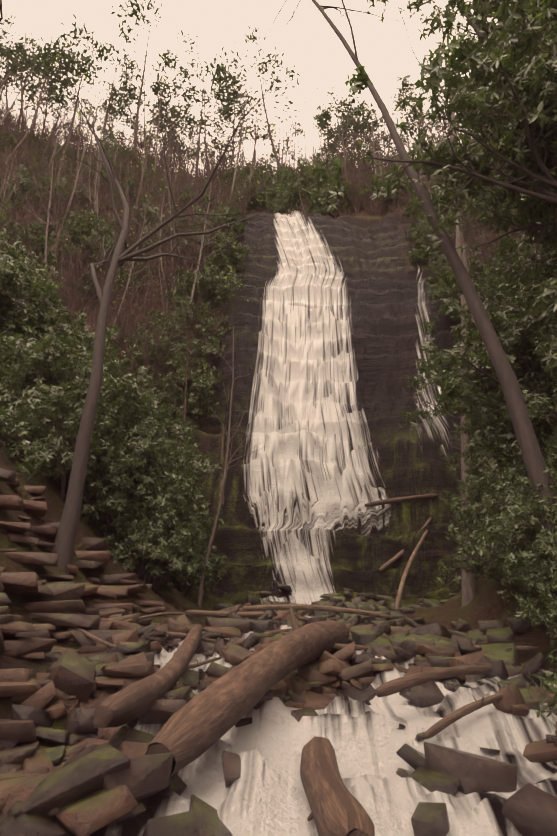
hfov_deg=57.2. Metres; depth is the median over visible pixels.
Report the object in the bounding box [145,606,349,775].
big log
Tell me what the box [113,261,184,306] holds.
bare shrub
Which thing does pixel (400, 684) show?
log
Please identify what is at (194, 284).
tree
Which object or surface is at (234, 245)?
rhododendron bush
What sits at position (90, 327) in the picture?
bare shrub
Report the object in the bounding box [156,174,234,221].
bare shrub
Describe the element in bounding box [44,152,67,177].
bare shrub
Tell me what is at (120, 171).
bare shrub
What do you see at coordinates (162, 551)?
rhododendron bush
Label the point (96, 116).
tree
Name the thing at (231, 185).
bare shrub
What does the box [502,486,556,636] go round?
rhododendron bush
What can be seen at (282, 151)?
tree
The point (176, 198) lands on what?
bare shrub
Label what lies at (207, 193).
bare shrub
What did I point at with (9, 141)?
rhododendron bush
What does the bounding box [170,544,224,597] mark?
rhododendron bush
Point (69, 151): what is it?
bare shrub
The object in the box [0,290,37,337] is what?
rhododendron bush
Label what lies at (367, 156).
bare shrub
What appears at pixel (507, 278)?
rhododendron bush
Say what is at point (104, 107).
tree
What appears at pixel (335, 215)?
bare shrub
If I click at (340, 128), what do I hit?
pine
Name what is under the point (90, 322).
bare shrub
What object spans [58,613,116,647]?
log
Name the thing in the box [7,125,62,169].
bare shrub
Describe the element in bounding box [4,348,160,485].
rhododendron bush
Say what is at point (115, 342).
rhododendron bush
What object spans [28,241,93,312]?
bare shrub
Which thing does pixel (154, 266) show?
bare shrub
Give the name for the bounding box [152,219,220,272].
bare shrub
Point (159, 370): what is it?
bare shrub
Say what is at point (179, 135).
tree
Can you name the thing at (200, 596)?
small birch tree
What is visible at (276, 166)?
bare shrub
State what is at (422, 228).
tree
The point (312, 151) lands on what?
bare shrub
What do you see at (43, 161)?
rhododendron bush
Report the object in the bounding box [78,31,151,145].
tree
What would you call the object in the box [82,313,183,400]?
bare shrub
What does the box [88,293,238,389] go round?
bare shrub
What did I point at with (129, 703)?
log
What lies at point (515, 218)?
rhododendron bush
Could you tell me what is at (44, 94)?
tree
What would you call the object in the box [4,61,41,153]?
tree
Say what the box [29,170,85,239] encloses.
bare shrub
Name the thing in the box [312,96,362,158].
pine
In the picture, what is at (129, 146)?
bare shrub
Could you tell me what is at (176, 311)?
tree
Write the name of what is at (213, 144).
tree
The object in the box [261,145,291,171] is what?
bare shrub
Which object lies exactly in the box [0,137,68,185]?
bare shrub
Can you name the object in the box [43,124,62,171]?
tree
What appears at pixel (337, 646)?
log
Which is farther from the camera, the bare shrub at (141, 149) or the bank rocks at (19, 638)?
the bare shrub at (141, 149)
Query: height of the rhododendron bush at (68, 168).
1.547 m
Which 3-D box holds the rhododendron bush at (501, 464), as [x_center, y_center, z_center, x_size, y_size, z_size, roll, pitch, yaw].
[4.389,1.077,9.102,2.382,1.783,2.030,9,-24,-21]
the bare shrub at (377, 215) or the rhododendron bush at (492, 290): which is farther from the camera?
the bare shrub at (377, 215)
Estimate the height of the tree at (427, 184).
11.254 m
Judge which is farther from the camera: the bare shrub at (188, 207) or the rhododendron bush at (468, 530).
the bare shrub at (188, 207)
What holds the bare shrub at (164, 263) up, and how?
on the terrain
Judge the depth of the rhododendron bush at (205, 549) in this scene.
15.27 m
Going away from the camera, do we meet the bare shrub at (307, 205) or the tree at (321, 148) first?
the bare shrub at (307, 205)
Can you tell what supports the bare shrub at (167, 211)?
on the terrain
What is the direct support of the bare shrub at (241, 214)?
on the terrain
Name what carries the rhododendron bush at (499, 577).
on the terrain
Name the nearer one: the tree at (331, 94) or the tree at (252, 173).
the tree at (252, 173)
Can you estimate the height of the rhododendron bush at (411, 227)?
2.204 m
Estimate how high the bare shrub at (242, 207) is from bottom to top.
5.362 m
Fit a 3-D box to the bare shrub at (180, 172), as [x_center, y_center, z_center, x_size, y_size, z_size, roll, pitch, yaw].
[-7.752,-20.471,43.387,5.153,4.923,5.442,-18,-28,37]
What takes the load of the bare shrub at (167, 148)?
on the terrain
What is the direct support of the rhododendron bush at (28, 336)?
on the terrain
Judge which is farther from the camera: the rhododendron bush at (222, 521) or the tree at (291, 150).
the tree at (291, 150)
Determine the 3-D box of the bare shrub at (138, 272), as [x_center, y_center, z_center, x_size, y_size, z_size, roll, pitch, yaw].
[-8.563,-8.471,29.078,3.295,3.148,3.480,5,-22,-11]
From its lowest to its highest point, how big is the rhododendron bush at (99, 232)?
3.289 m
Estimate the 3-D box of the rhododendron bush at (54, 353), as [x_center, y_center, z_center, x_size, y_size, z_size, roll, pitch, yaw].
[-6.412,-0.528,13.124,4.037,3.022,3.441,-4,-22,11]
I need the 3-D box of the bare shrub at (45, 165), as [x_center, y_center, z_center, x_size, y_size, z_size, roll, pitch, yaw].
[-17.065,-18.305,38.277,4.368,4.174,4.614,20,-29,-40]
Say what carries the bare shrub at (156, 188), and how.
on the terrain
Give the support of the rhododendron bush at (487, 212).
on the terrain
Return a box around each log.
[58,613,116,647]
[93,624,201,727]
[124,609,193,622]
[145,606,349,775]
[151,656,222,674]
[166,631,217,643]
[221,625,290,650]
[280,632,366,654]
[300,736,374,835]
[358,674,440,684]
[375,665,491,696]
[423,693,502,738]
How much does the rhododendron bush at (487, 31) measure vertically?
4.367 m
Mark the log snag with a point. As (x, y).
(222, 447)
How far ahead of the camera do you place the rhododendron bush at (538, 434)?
9.98 m
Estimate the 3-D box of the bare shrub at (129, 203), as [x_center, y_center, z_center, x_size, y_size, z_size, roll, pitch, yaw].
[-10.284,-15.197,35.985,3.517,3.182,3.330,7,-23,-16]
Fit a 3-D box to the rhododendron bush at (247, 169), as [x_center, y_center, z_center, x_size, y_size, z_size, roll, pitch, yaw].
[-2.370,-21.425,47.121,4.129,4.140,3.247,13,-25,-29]
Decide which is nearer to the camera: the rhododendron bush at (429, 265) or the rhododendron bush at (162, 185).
the rhododendron bush at (429, 265)
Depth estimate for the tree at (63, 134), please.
40.84 m
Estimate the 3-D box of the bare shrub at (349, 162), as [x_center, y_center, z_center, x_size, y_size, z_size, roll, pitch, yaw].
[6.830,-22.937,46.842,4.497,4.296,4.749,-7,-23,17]
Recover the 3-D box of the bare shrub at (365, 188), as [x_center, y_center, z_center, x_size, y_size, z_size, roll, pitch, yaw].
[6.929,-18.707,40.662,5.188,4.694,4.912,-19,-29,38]
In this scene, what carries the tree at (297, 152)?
on the terrain
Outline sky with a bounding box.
[0,0,497,176]
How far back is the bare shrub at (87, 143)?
50.59 m
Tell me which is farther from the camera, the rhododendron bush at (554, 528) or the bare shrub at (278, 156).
the bare shrub at (278, 156)
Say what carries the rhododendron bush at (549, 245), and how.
on the terrain
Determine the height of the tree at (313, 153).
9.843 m
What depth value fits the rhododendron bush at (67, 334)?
15.87 m
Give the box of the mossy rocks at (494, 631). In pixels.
[213,583,556,679]
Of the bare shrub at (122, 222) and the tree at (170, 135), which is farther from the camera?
the tree at (170, 135)
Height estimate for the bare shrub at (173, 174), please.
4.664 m
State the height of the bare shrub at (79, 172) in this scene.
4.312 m
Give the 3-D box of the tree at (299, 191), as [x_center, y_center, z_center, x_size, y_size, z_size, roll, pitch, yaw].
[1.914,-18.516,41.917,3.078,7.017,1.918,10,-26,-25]
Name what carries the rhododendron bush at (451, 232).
on the terrain
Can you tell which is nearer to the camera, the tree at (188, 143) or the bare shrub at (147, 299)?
the bare shrub at (147, 299)
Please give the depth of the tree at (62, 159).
34.39 m
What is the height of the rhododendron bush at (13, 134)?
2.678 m
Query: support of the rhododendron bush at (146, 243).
on the terrain
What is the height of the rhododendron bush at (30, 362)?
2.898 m
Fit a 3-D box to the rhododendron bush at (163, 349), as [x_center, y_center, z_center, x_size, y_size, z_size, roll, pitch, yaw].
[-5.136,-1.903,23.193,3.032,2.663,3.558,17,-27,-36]
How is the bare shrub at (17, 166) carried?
on the terrain
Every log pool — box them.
[186,610,267,616]
[245,604,391,618]
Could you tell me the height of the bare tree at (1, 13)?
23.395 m
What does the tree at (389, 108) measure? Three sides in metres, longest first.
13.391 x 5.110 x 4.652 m
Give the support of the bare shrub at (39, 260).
on the terrain
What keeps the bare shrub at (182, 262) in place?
on the terrain
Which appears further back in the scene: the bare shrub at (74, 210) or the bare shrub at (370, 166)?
the bare shrub at (370, 166)
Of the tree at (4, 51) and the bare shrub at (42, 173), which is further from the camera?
the tree at (4, 51)
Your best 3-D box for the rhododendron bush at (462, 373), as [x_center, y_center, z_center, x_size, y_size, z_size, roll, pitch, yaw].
[5.215,-1.320,10.477,4.226,4.260,5.566,-14,-26,31]
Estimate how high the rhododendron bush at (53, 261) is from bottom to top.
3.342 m
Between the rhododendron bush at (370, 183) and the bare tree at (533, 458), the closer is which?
the bare tree at (533, 458)
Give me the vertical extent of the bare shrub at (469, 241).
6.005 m
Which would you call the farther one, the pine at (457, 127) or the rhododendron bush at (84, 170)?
the pine at (457, 127)
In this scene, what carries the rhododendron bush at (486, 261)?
on the terrain
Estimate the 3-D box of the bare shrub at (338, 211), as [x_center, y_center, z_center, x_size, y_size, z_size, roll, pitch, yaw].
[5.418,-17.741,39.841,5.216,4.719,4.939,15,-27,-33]
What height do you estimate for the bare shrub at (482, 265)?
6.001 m
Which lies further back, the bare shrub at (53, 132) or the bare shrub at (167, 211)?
the bare shrub at (53, 132)
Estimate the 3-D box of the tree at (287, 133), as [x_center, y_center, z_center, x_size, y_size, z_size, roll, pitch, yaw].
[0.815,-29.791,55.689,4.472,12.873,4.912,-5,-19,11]
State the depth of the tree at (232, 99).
57.12 m
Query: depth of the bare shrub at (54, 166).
38.52 m
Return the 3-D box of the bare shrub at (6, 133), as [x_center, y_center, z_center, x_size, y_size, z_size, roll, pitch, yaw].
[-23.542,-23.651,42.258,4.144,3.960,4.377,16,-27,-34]
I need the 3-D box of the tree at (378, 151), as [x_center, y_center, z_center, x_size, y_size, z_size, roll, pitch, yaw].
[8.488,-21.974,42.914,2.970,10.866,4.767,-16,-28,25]
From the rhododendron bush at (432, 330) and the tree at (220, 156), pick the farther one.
the tree at (220, 156)
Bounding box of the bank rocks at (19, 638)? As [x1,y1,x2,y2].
[0,439,252,820]
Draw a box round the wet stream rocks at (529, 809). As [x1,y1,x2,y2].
[0,596,556,835]
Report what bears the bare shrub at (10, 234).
on the terrain
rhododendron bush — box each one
[0,125,33,145]
[0,175,30,209]
[0,196,74,332]
[0,203,22,226]
[0,230,58,327]
[0,250,64,288]
[0,250,69,323]
[0,256,40,334]
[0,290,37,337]
[0,297,91,365]
[0,322,105,426]
[0,325,81,392]
[0,332,115,445]
[0,346,143,428]
[0,358,131,515]
[1,133,23,155]
[1,219,19,245]
[1,274,63,341]
[2,154,46,177]
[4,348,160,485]
[5,216,80,272]
[7,335,62,375]
[12,165,45,196]
[12,381,188,526]
[16,263,62,331]
[16,297,65,339]
[17,156,75,212]
[29,135,70,167]
[39,318,156,380]
[41,205,100,238]
[43,202,82,230]
[43,307,94,344]
[44,311,119,373]
[46,452,190,539]
[49,324,123,378]
[52,386,130,482]
[53,217,111,264]
[55,153,79,170]
[57,175,76,195]
[58,141,86,165]
[60,160,75,178]
[61,324,108,354]
[67,209,134,263]
[68,182,105,210]
[69,266,118,305]
[75,161,94,181]
[82,439,210,577]
[85,222,124,271]
[88,212,132,237]
[90,144,131,191]
[92,328,122,357]
[93,476,198,524]
[99,129,162,175]
[99,195,120,208]
[99,482,186,583]
[103,344,148,397]
[104,478,200,586]
[107,355,148,385]
[113,174,145,204]
[115,267,147,294]
[120,351,166,412]
[121,261,152,278]
[124,517,197,593]
[125,335,172,369]
[128,206,167,240]
[128,227,160,265]
[129,321,173,349]
[129,399,171,436]
[130,164,156,191]
[130,195,164,225]
[131,308,174,337]
[135,209,155,240]
[137,418,225,520]
[140,336,209,389]
[143,414,211,483]
[144,352,213,418]
[146,179,179,210]
[149,310,192,358]
[150,424,175,440]
[154,371,220,425]
[157,206,187,244]
[157,405,197,429]
[158,426,207,489]
[159,325,191,360]
[162,296,231,339]
[162,417,213,502]
[164,269,223,313]
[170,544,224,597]
[171,346,217,376]
[171,465,214,534]
[172,181,216,213]
[172,226,209,260]
[175,433,200,456]
[175,543,226,592]
[187,262,245,309]
[187,313,215,339]
[189,275,231,309]
[189,317,226,367]
[189,478,226,536]
[191,196,236,238]
[193,358,220,382]
[196,230,231,245]
[199,228,252,269]
[199,251,237,283]
[204,263,230,282]
[206,238,244,271]
[208,201,244,236]
[208,234,249,261]
[212,196,247,220]
[213,166,245,196]
[225,166,255,191]
[226,212,246,233]
[232,180,263,212]
[234,171,268,208]
[238,163,260,177]
[241,165,269,187]
[245,187,272,210]
[247,170,304,213]
[253,187,292,211]
[257,153,296,190]
[265,190,289,214]
[281,157,313,178]
[297,153,335,203]
[300,184,332,212]
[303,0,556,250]
[308,184,351,217]
[310,203,327,215]
[311,172,352,214]
[320,152,356,177]
[340,183,358,211]
[355,168,388,203]
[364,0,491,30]
[370,164,410,208]
[372,161,393,179]
[382,171,413,211]
[383,137,427,180]
[398,357,475,449]
[402,187,426,216]
[404,308,505,418]
[407,203,441,231]
[407,216,428,243]
[407,217,440,244]
[408,236,442,267]
[409,175,441,194]
[412,207,455,242]
[412,225,443,250]
[414,185,436,210]
[414,330,497,437]
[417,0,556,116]
[419,271,551,448]
[420,264,508,330]
[423,217,464,236]
[423,254,446,273]
[425,256,449,283]
[426,266,484,310]
[429,212,494,255]
[432,0,497,36]
[433,255,509,294]
[433,305,515,412]
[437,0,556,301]
[437,444,556,615]
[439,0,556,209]
[439,237,554,318]
[440,314,556,493]
[443,437,517,501]
[445,457,551,548]
[445,489,483,542]
[449,257,490,275]
[449,499,485,546]
[450,258,556,416]
[451,197,492,230]
[451,421,506,473]
[453,532,500,582]
[454,432,554,502]
[455,478,483,525]
[458,529,522,592]
[461,477,556,560]
[461,526,507,578]
[466,343,553,447]
[468,179,512,225]
[469,256,501,282]
[473,0,546,38]
[476,260,507,287]
[476,449,556,528]
[478,473,556,604]
[483,236,533,277]
[485,205,517,229]
[492,214,522,238]
[495,251,540,287]
[498,281,523,305]
[499,337,556,465]
[501,255,556,314]
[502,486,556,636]
[506,189,556,240]
[509,231,536,258]
[510,225,554,348]
[512,209,556,288]
[515,583,556,649]
[517,278,556,378]
[529,524,556,722]
[531,250,556,289]
[534,423,548,442]
[537,411,556,460]
[539,242,556,255]
[543,444,556,467]
[544,239,556,252]
[546,511,556,554]
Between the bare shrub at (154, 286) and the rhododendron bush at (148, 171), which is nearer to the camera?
the bare shrub at (154, 286)
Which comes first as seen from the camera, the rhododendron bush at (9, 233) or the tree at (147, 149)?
the rhododendron bush at (9, 233)
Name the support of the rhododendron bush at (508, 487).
on the terrain
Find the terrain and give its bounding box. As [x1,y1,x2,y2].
[0,132,556,835]
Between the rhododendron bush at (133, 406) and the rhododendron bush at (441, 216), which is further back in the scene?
the rhododendron bush at (441, 216)
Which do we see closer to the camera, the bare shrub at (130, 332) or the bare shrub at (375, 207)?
the bare shrub at (130, 332)
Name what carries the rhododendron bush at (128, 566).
on the terrain
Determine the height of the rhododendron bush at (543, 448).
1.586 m
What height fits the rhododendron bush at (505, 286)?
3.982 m
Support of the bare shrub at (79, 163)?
on the terrain
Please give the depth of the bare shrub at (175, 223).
33.09 m
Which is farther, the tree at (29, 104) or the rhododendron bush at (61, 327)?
the tree at (29, 104)
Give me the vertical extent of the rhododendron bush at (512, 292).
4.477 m
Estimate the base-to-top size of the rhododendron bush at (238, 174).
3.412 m
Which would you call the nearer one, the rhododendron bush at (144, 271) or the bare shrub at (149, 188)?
the rhododendron bush at (144, 271)
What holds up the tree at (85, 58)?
on the terrain
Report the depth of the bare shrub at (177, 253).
30.33 m
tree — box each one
[0,0,55,58]
[0,31,55,124]
[0,56,25,82]
[0,77,11,112]
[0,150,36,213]
[0,162,22,226]
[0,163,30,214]
[1,110,102,282]
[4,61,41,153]
[5,61,51,162]
[13,179,106,278]
[13,203,56,265]
[24,76,52,129]
[28,48,73,132]
[34,118,57,162]
[35,32,333,574]
[39,103,81,165]
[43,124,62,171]
[44,129,85,199]
[49,104,119,253]
[50,93,70,142]
[52,168,89,309]
[62,71,96,188]
[75,115,108,210]
[78,67,126,159]
[79,89,133,259]
[79,101,129,229]
[86,75,123,138]
[87,81,112,137]
[96,99,120,142]
[101,136,122,194]
[104,135,139,234]
[114,200,172,323]
[116,99,184,207]
[116,165,136,223]
[121,109,166,206]
[131,165,183,289]
[139,59,206,171]
[140,128,155,170]
[142,98,158,162]
[148,201,186,323]
[151,124,196,187]
[151,131,170,185]
[151,187,184,311]
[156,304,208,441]
[160,106,181,182]
[160,249,201,343]
[168,111,190,167]
[177,101,207,165]
[177,326,263,606]
[179,164,197,190]
[185,124,203,166]
[187,142,250,301]
[191,116,235,208]
[196,106,231,198]
[207,117,223,168]
[219,102,280,173]
[222,90,266,166]
[228,49,280,200]
[239,0,556,544]
[243,147,272,211]
[271,112,295,166]
[272,97,300,164]
[273,132,291,169]
[275,96,304,163]
[277,104,303,170]
[280,121,303,168]
[285,161,306,215]
[286,126,306,170]
[291,87,330,165]
[293,130,319,176]
[298,118,325,162]
[311,129,330,157]
[319,108,363,181]
[325,114,351,154]
[329,0,490,606]
[335,115,361,161]
[343,125,363,176]
[344,90,393,173]
[352,112,376,157]
[354,111,375,177]
[361,0,500,449]
[361,126,391,207]
[362,0,554,165]
[362,48,417,159]
[369,116,393,157]
[377,79,403,154]
[380,121,412,212]
[390,103,404,146]
[391,87,434,175]
[398,118,424,183]
[399,195,430,264]
[410,150,434,206]
[412,65,466,206]
[423,108,445,142]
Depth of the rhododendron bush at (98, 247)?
28.72 m
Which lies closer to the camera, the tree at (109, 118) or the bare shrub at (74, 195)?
the bare shrub at (74, 195)
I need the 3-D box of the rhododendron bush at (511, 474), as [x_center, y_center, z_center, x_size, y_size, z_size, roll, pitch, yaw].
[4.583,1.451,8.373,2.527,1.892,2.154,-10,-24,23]
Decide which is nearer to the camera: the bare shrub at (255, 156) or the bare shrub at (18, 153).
the bare shrub at (18, 153)
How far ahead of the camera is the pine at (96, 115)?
61.78 m
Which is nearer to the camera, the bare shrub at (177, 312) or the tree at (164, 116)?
the bare shrub at (177, 312)
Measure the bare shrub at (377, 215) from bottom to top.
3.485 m
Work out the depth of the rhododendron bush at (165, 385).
21.68 m
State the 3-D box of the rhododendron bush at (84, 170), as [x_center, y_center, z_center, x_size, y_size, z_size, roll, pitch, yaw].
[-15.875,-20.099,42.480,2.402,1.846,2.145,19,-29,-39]
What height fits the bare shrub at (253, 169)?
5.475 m
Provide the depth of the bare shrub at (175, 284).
28.81 m
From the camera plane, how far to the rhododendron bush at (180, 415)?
20.61 m
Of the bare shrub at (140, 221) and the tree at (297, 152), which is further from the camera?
the tree at (297, 152)
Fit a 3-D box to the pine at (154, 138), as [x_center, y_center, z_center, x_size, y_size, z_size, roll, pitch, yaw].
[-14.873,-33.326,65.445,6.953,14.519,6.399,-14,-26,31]
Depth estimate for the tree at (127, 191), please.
34.27 m
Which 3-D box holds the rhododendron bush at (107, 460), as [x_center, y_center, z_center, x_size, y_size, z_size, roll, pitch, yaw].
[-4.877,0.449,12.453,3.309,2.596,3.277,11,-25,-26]
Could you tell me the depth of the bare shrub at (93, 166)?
41.79 m
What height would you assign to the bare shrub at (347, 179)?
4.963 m
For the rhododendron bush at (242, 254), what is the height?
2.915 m
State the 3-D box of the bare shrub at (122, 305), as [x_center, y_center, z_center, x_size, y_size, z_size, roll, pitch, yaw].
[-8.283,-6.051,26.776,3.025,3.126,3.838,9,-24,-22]
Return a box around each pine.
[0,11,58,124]
[0,25,39,121]
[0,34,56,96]
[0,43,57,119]
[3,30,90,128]
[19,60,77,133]
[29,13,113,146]
[40,85,85,139]
[50,94,97,139]
[71,93,119,151]
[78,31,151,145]
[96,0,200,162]
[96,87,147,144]
[114,113,154,153]
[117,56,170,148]
[133,108,184,166]
[142,124,174,159]
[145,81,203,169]
[158,124,186,163]
[160,96,190,164]
[166,137,191,171]
[168,126,196,162]
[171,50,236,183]
[175,127,208,173]
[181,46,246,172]
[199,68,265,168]
[200,141,229,167]
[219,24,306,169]
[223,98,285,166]
[258,148,283,170]
[267,120,308,168]
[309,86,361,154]
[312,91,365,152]
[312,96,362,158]
[319,110,357,156]
[321,129,341,155]
[325,127,344,156]
[331,99,374,155]
[335,96,379,163]
[347,115,383,170]
[363,126,391,150]
[367,134,394,161]
[370,86,415,157]
[394,66,444,152]
[395,94,443,140]
[415,112,446,156]
[427,108,462,145]
[441,113,471,140]
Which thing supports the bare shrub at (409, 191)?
on the terrain
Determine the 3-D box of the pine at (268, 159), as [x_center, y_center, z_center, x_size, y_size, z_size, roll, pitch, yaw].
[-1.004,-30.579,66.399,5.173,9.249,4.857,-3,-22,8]
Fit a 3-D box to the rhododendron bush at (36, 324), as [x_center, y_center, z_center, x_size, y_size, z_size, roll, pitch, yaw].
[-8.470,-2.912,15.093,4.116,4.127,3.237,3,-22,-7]
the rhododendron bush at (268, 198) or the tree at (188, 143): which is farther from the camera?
the tree at (188, 143)
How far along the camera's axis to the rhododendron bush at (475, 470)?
12.54 m
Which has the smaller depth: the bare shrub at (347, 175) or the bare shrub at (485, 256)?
the bare shrub at (485, 256)
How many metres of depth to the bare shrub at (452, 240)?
29.65 m
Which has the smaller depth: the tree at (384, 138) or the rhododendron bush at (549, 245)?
the rhododendron bush at (549, 245)
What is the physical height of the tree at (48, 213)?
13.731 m
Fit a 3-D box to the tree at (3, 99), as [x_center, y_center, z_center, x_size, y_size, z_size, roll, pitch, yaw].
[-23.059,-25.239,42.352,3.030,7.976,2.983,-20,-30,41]
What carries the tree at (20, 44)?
on the terrain
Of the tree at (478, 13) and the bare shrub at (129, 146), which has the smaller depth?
the tree at (478, 13)
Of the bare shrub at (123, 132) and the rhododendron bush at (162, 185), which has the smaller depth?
the rhododendron bush at (162, 185)
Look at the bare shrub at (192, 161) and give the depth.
53.27 m
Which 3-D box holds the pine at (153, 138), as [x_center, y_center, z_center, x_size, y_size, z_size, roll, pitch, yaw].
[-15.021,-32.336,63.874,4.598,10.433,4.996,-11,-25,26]
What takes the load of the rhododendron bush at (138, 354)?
on the terrain
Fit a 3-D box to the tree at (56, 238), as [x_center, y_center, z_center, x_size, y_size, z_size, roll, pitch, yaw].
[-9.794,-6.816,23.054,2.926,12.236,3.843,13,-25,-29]
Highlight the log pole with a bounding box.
[406,637,537,650]
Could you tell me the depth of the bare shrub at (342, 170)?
43.08 m
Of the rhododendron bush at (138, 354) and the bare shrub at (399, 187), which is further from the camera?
the bare shrub at (399, 187)
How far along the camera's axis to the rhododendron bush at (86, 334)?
15.83 m
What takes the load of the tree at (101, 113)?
on the terrain
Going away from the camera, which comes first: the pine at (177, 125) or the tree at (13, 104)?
the tree at (13, 104)
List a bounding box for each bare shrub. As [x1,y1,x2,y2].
[0,87,33,135]
[0,94,19,125]
[0,99,48,158]
[0,124,11,143]
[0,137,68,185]
[0,140,49,188]
[0,157,9,190]
[0,161,48,216]
[0,196,37,254]
[1,211,53,248]
[2,132,61,176]
[2,179,78,251]
[2,230,88,282]
[3,131,51,177]
[4,106,45,147]
[4,140,37,165]
[5,142,39,194]
[7,81,50,133]
[7,110,49,151]
[7,115,52,143]
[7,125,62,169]
[8,142,87,183]
[19,116,64,167]
[19,188,64,224]
[21,234,60,276]
[22,106,83,152]
[24,116,78,146]
[26,144,62,201]
[26,149,83,179]
[26,202,48,227]
[27,96,67,137]
[28,174,98,212]
[28,190,60,230]
[28,207,125,284]
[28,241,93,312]
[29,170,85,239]
[31,181,107,234]
[32,182,129,315]
[36,173,114,218]
[40,187,133,220]
[42,114,73,140]
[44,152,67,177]
[46,116,70,140]
[47,108,97,144]
[48,108,88,148]
[50,138,85,170]
[55,272,79,302]
[56,143,98,185]
[56,271,133,333]
[57,242,124,302]
[59,312,97,331]
[63,158,101,183]
[66,277,156,366]
[67,126,98,157]
[67,187,103,220]
[70,173,164,241]
[71,131,101,152]
[76,305,153,343]
[79,168,155,218]
[80,149,108,184]
[82,217,174,282]
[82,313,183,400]
[84,196,146,235]
[84,265,168,345]
[88,143,151,189]
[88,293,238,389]
[92,261,146,312]
[92,285,136,324]
[94,154,136,186]
[94,171,108,198]
[95,310,220,396]
[96,201,140,252]
[99,115,143,151]
[99,140,141,186]
[99,145,160,200]
[99,200,151,236]
[100,130,140,166]
[101,274,167,352]
[106,118,148,158]
[108,304,151,356]
[109,208,161,246]
[111,186,144,221]
[111,193,165,242]
[111,212,195,275]
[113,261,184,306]
[118,261,151,291]
[122,135,159,160]
[122,153,169,208]
[124,133,169,180]
[126,145,162,175]
[127,218,189,273]
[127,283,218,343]
[129,130,164,158]
[129,132,157,167]
[129,211,201,295]
[131,166,218,214]
[133,197,193,256]
[133,211,169,247]
[134,220,203,286]
[137,254,173,291]
[138,280,168,312]
[140,199,195,226]
[143,111,188,168]
[144,169,174,205]
[144,282,216,348]
[145,161,200,194]
[145,253,177,281]
[145,261,185,301]
[145,316,224,389]
[147,140,196,187]
[149,146,194,179]
[150,135,205,219]
[150,147,187,174]
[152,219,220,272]
[153,134,185,160]
[153,143,196,191]
[156,159,194,189]
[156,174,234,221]
[156,179,224,223]
[157,242,204,274]
[158,182,214,226]
[161,161,201,184]
[166,167,238,219]
[166,198,233,272]
[175,350,212,403]
[177,149,202,173]
[177,161,202,181]
[183,124,231,185]
[183,152,217,180]
[183,246,235,302]
[184,166,271,213]
[184,184,227,216]
[185,206,235,239]
[188,154,228,189]
[188,328,238,368]
[190,132,224,179]
[191,169,260,209]
[202,148,246,191]
[202,172,257,235]
[209,236,237,261]
[213,301,232,322]
[216,168,243,201]
[218,199,253,224]
[230,146,258,167]
[237,159,274,183]
[240,132,268,172]
[245,153,279,210]
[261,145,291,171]
[261,147,307,179]
[280,156,313,194]
[283,206,296,216]
[286,146,322,201]
[290,121,329,165]
[296,145,316,175]
[298,184,319,216]
[299,127,332,166]
[306,159,363,215]
[310,144,347,164]
[311,152,355,184]
[313,121,357,184]
[324,124,357,158]
[325,147,366,211]
[325,194,340,218]
[326,168,370,213]
[331,136,365,176]
[334,152,365,208]
[341,146,366,181]
[344,164,384,209]
[346,157,380,206]
[346,162,385,214]
[350,150,401,186]
[351,161,391,206]
[353,151,413,216]
[355,138,382,173]
[356,192,391,216]
[358,131,390,174]
[367,151,407,210]
[368,200,378,216]
[370,164,411,211]
[380,182,429,213]
[394,177,439,200]
[395,167,427,206]
[414,203,499,263]
[417,211,525,301]
[429,227,468,249]
[437,238,536,286]
[453,224,525,266]
[461,199,477,227]
[470,194,523,245]
[471,220,528,259]
[484,239,511,281]
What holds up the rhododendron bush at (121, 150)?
on the terrain
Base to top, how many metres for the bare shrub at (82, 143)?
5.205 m
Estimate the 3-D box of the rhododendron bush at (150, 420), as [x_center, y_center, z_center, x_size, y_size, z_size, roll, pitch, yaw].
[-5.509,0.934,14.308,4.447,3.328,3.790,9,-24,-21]
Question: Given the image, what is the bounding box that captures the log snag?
[220,424,223,504]
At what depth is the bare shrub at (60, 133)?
46.61 m
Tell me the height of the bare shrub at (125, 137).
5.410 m
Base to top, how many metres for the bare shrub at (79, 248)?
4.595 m
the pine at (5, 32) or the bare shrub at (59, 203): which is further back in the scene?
the pine at (5, 32)
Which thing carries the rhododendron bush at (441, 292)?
on the terrain
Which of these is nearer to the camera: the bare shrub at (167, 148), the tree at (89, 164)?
the tree at (89, 164)
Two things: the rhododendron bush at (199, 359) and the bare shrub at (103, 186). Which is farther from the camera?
the bare shrub at (103, 186)
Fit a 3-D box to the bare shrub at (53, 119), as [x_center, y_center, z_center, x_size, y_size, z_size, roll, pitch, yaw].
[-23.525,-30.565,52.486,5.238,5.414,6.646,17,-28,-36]
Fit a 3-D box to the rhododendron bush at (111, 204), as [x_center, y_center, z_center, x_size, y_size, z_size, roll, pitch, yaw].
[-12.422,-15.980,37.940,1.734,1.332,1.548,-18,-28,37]

